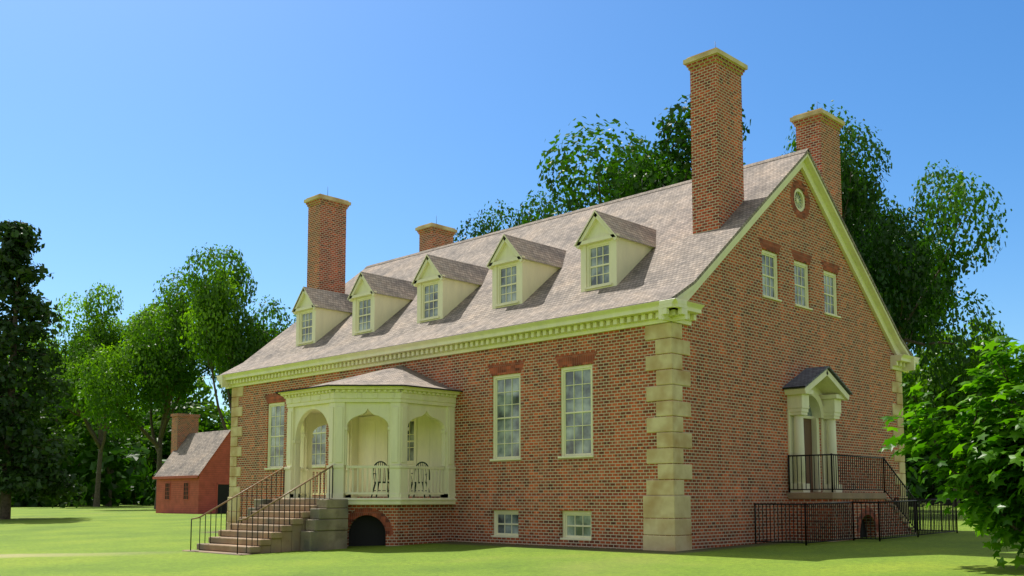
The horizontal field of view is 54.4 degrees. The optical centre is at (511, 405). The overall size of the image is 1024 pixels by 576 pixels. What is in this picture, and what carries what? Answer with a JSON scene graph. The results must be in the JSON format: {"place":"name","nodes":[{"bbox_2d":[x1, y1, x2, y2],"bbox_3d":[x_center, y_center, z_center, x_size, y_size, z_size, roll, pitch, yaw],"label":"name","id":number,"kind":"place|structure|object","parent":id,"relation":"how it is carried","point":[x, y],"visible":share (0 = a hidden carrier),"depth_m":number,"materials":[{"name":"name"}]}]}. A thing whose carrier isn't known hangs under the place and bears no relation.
{"place":"outdoors","nodes":[
{"label":"outdoors","id":0,"kind":"place"},
{"bbox_2d":[0,503,1023,575],"bbox_3d":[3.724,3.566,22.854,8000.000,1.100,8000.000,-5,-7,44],"label":"lawn","id":1,"kind":"structure","parent":0,"point":[128,540],"depth_m":22.43,"materials":[{"name":"green plant"}]},
{"bbox_2d":[0,219,86,518],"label":"cedar tree","id":2,"kind":"object","parent":1,"relation":"on","point":[23,471],"visible":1,"depth_m":57.97,"materials":[{"name":"green plant"}]},
{"bbox_2d":[4,333,85,455],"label":"oak tree","id":3,"kind":"object","parent":1,"relation":"on","point":[49,424],"visible":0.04,"depth_m":123.42,"materials":[{"name":"green plant"}]},
{"bbox_2d":[15,282,178,506],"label":"oak tree","id":4,"kind":"object","parent":1,"relation":"on","point":[98,331],"visible":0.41,"depth_m":112.10,"materials":[{"name":"green plant"}]},
{"bbox_2d":[30,401,203,505],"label":"tree","id":5,"kind":"object","parent":1,"relation":"on","point":[79,430],"visible":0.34,"depth_m":123.73,"materials":[{"name":"green plant"}]},
{"bbox_2d":[71,267,222,508],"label":"oak tree","id":6,"kind":"object","parent":1,"relation":"on","point":[164,372],"visible":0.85,"depth_m":89.20,"materials":[{"name":"green plant"}]},
{"bbox_2d":[125,396,230,471],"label":"tree","id":7,"kind":"object","parent":1,"relation":"on","point":[186,409],"visible":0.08,"depth_m":143.86,"materials":[{"name":"green plant"}]},
{"bbox_2d":[130,376,230,479],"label":"tree","id":8,"kind":"object","parent":1,"relation":"on","point":[205,423],"visible":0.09,"depth_m":145.35,"materials":[{"name":"green plant"}]},
{"bbox_2d":[153,413,230,513],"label":"outbuilding","id":9,"kind":"structure","parent":1,"relation":"on","point":[192,476],"depth_m":67.53,"materials":[{"name":"red brick"}]},
{"bbox_2d":[210,404,230,425],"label":"tree","id":10,"kind":"object","parent":1,"relation":"on","point":[228,419],"depth_m":169.34,"materials":[{"name":"green plant"}]},
{"bbox_2d":[176,242,292,429],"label":"oak tree","id":11,"kind":"object","parent":1,"relation":"on","point":[217,316],"visible":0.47,"depth_m":77.15,"materials":[{"name":"green plant"}]},
{"bbox_2d":[182,499,347,555],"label":"front steps","id":12,"kind":"structure","parent":1,"relation":"on","point":[322,524],"depth_m":25.91,"materials":[{"name":"grey stone"}]},
{"bbox_2d":[275,365,462,504],"bbox_3d":[-4.577,0.741,28.821,5.480,4.200,3.650,-5,-7,44],"label":"porch","id":13,"kind":"object","parent":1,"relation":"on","point":[398,399],"visible":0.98,"depth_m":27.50,"materials":[{"name":"beige paint"}]},
{"bbox_2d":[371,461,388,497],"bbox_3d":[-3.602,2.060,27.758,0.564,1.024,0.496,-1,-5,9],"label":"windsor chair","id":14,"kind":"object","parent":13,"relation":"on","point":[380,477],"visible":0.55,"depth_m":27.58,"materials":[{"name":"black"}]},
{"bbox_2d":[408,462,430,497],"bbox_3d":[-2.616,2.101,28.190,0.564,1.024,0.499,3,-6,-25],"label":"windsor chair","id":15,"kind":"object","parent":13,"relation":"on","point":[418,478],"visible":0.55,"depth_m":28.05,"materials":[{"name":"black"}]},
{"bbox_2d":[0,440,974,506],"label":"understory shrubs","id":16,"kind":"object","parent":1,"relation":"on","point":[129,486],"visible":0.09,"depth_m":117.21,"materials":[{"name":"green plant"}]},
{"bbox_2d":[453,199,523,242],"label":"oak tree","id":17,"kind":"object","parent":1,"relation":"on","point":[485,227],"visible":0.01,"depth_m":76.76,"materials":[{"name":"green plant"}]},
{"bbox_2d":[512,189,564,225],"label":"oak tree","id":18,"kind":"object","parent":1,"relation":"on","point":[533,202],"visible":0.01,"depth_m":76.60,"materials":[{"name":"green plant"}]},
{"bbox_2d":[232,170,903,549],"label":"brick walls","id":19,"kind":"structure","parent":1,"relation":"on","point":[750,356],"depth_m":26.18,"materials":[{"name":"brown brick"}]},
{"bbox_2d":[220,149,912,374],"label":"house roof","id":20,"kind":"structure","parent":19,"relation":"on","point":[679,259],"depth_m":29.19,"materials":[{"name":"grey tile"}]},
{"bbox_2d":[291,210,655,345],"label":"dormers","id":21,"kind":"object","parent":20,"relation":"on","point":[614,250],"visible":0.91,"depth_m":30.74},
{"bbox_2d":[304,47,844,293],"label":"chimneys","id":22,"kind":"object","parent":20,"relation":"on","point":[716,73],"visible":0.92,"depth_m":26.95,"materials":[{"name":"brown brick"}]},
{"bbox_2d":[365,149,810,267],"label":"roof ridge","id":23,"kind":"structure","parent":20,"relation":"on","point":[684,182],"depth_m":34.05,"materials":[{"name":"grey tile"}]},
{"bbox_2d":[216,154,918,540],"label":"exterior trim","id":24,"kind":"structure","parent":19,"relation":"attached to","point":[816,402],"depth_m":28.00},
{"bbox_2d":[226,322,908,550],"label":"corner quoins","id":25,"kind":"object","parent":19,"relation":"attached to","point":[662,454],"visible":0.59,"depth_m":23.35,"materials":[{"name":"beige stone"}]},
{"bbox_2d":[782,366,852,394],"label":"portico roof","id":26,"kind":"structure","parent":19,"relation":"attached to","point":[805,377],"depth_m":27.23,"materials":[{"name":"grey tile"}]},
{"bbox_2d":[190,453,957,553],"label":"iron railings","id":27,"kind":"object","parent":1,"relation":"on","point":[916,509],"visible":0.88,"depth_m":26.43,"materials":[{"name":"black metal"}]},
{"bbox_2d":[557,161,642,212],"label":"oak tree","id":28,"kind":"object","parent":1,"relation":"on","point":[582,201],"depth_m":89.18,"materials":[{"name":"green plant"}]},
{"bbox_2d":[347,499,910,546],"bbox_3d":[2.682,3.658,28.498,18.251,1.970,4.742,0,-5,4],"label":"brick bases porch and landing","id":29,"kind":"object","parent":1,"relation":"on","point":[420,524],"visible":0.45,"depth_m":26.97,"materials":[{"name":"brown brick"}]},
{"bbox_2d":[347,507,878,545],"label":"brick arch rings","id":30,"kind":"object","parent":29,"relation":"attached to","point":[371,527],"visible":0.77,"depth_m":27.09,"materials":[{"name":"red"}]},
{"bbox_2d":[786,492,915,533],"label":"side stairs","id":31,"kind":"structure","parent":29,"relation":"on","point":[825,495],"depth_m":26.39,"materials":[{"name":"stone"}]},
{"bbox_2d":[517,94,750,225],"bbox_3d":[6.170,-4.915,64.100,16.286,24.142,25.059,3,-6,-26],"label":"oak tree","id":32,"kind":"object","parent":1,"relation":"on","point":[647,174],"visible":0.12,"depth_m":56.64,"materials":[{"name":"green plant"}]},
{"bbox_2d":[782,100,1011,399],"bbox_3d":[18.650,-5.316,57.896,15.605,23.743,14.803,2,-6,-18],"label":"oak tree","id":33,"kind":"object","parent":1,"relation":"on","point":[900,285],"visible":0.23,"depth_m":55.11,"materials":[{"name":"green plant"}]},
{"bbox_2d":[846,159,971,352],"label":"oak tree","id":34,"kind":"object","parent":1,"relation":"on","point":[892,217],"visible":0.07,"depth_m":72.32,"materials":[{"name":"green plant"}]},
{"bbox_2d":[904,352,927,470],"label":"tree","id":35,"kind":"object","parent":1,"relation":"on","point":[914,401],"depth_m":147.04,"materials":[{"name":"green plant"}]},
{"bbox_2d":[903,396,943,466],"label":"tree","id":36,"kind":"object","parent":1,"relation":"on","point":[910,456],"visible":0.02,"depth_m":141.44,"materials":[{"name":"green plant"}]},
{"bbox_2d":[878,335,1023,569],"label":"tree","id":37,"kind":"object","parent":1,"relation":"on","point":[988,457],"visible":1,"depth_m":17.57,"materials":[{"name":"green plant"}]},
{"bbox_2d":[901,317,1012,505],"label":"tree","id":38,"kind":"object","parent":1,"relation":"on","point":[912,378],"visible":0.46,"depth_m":102.70,"materials":[{"name":"green plant"}]},
{"bbox_2d":[960,325,1023,466],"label":"tree","id":39,"kind":"object","parent":1,"relation":"on","point":[997,379],"visible":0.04,"depth_m":117.59,"materials":[{"name":"green plant"}]},
{"bbox_2d":[0,0,1023,421],"label":"sky","id":40,"kind":"structure","parent":0,"point":[136,135],"materials":[{"name":"blue"}]}
]}

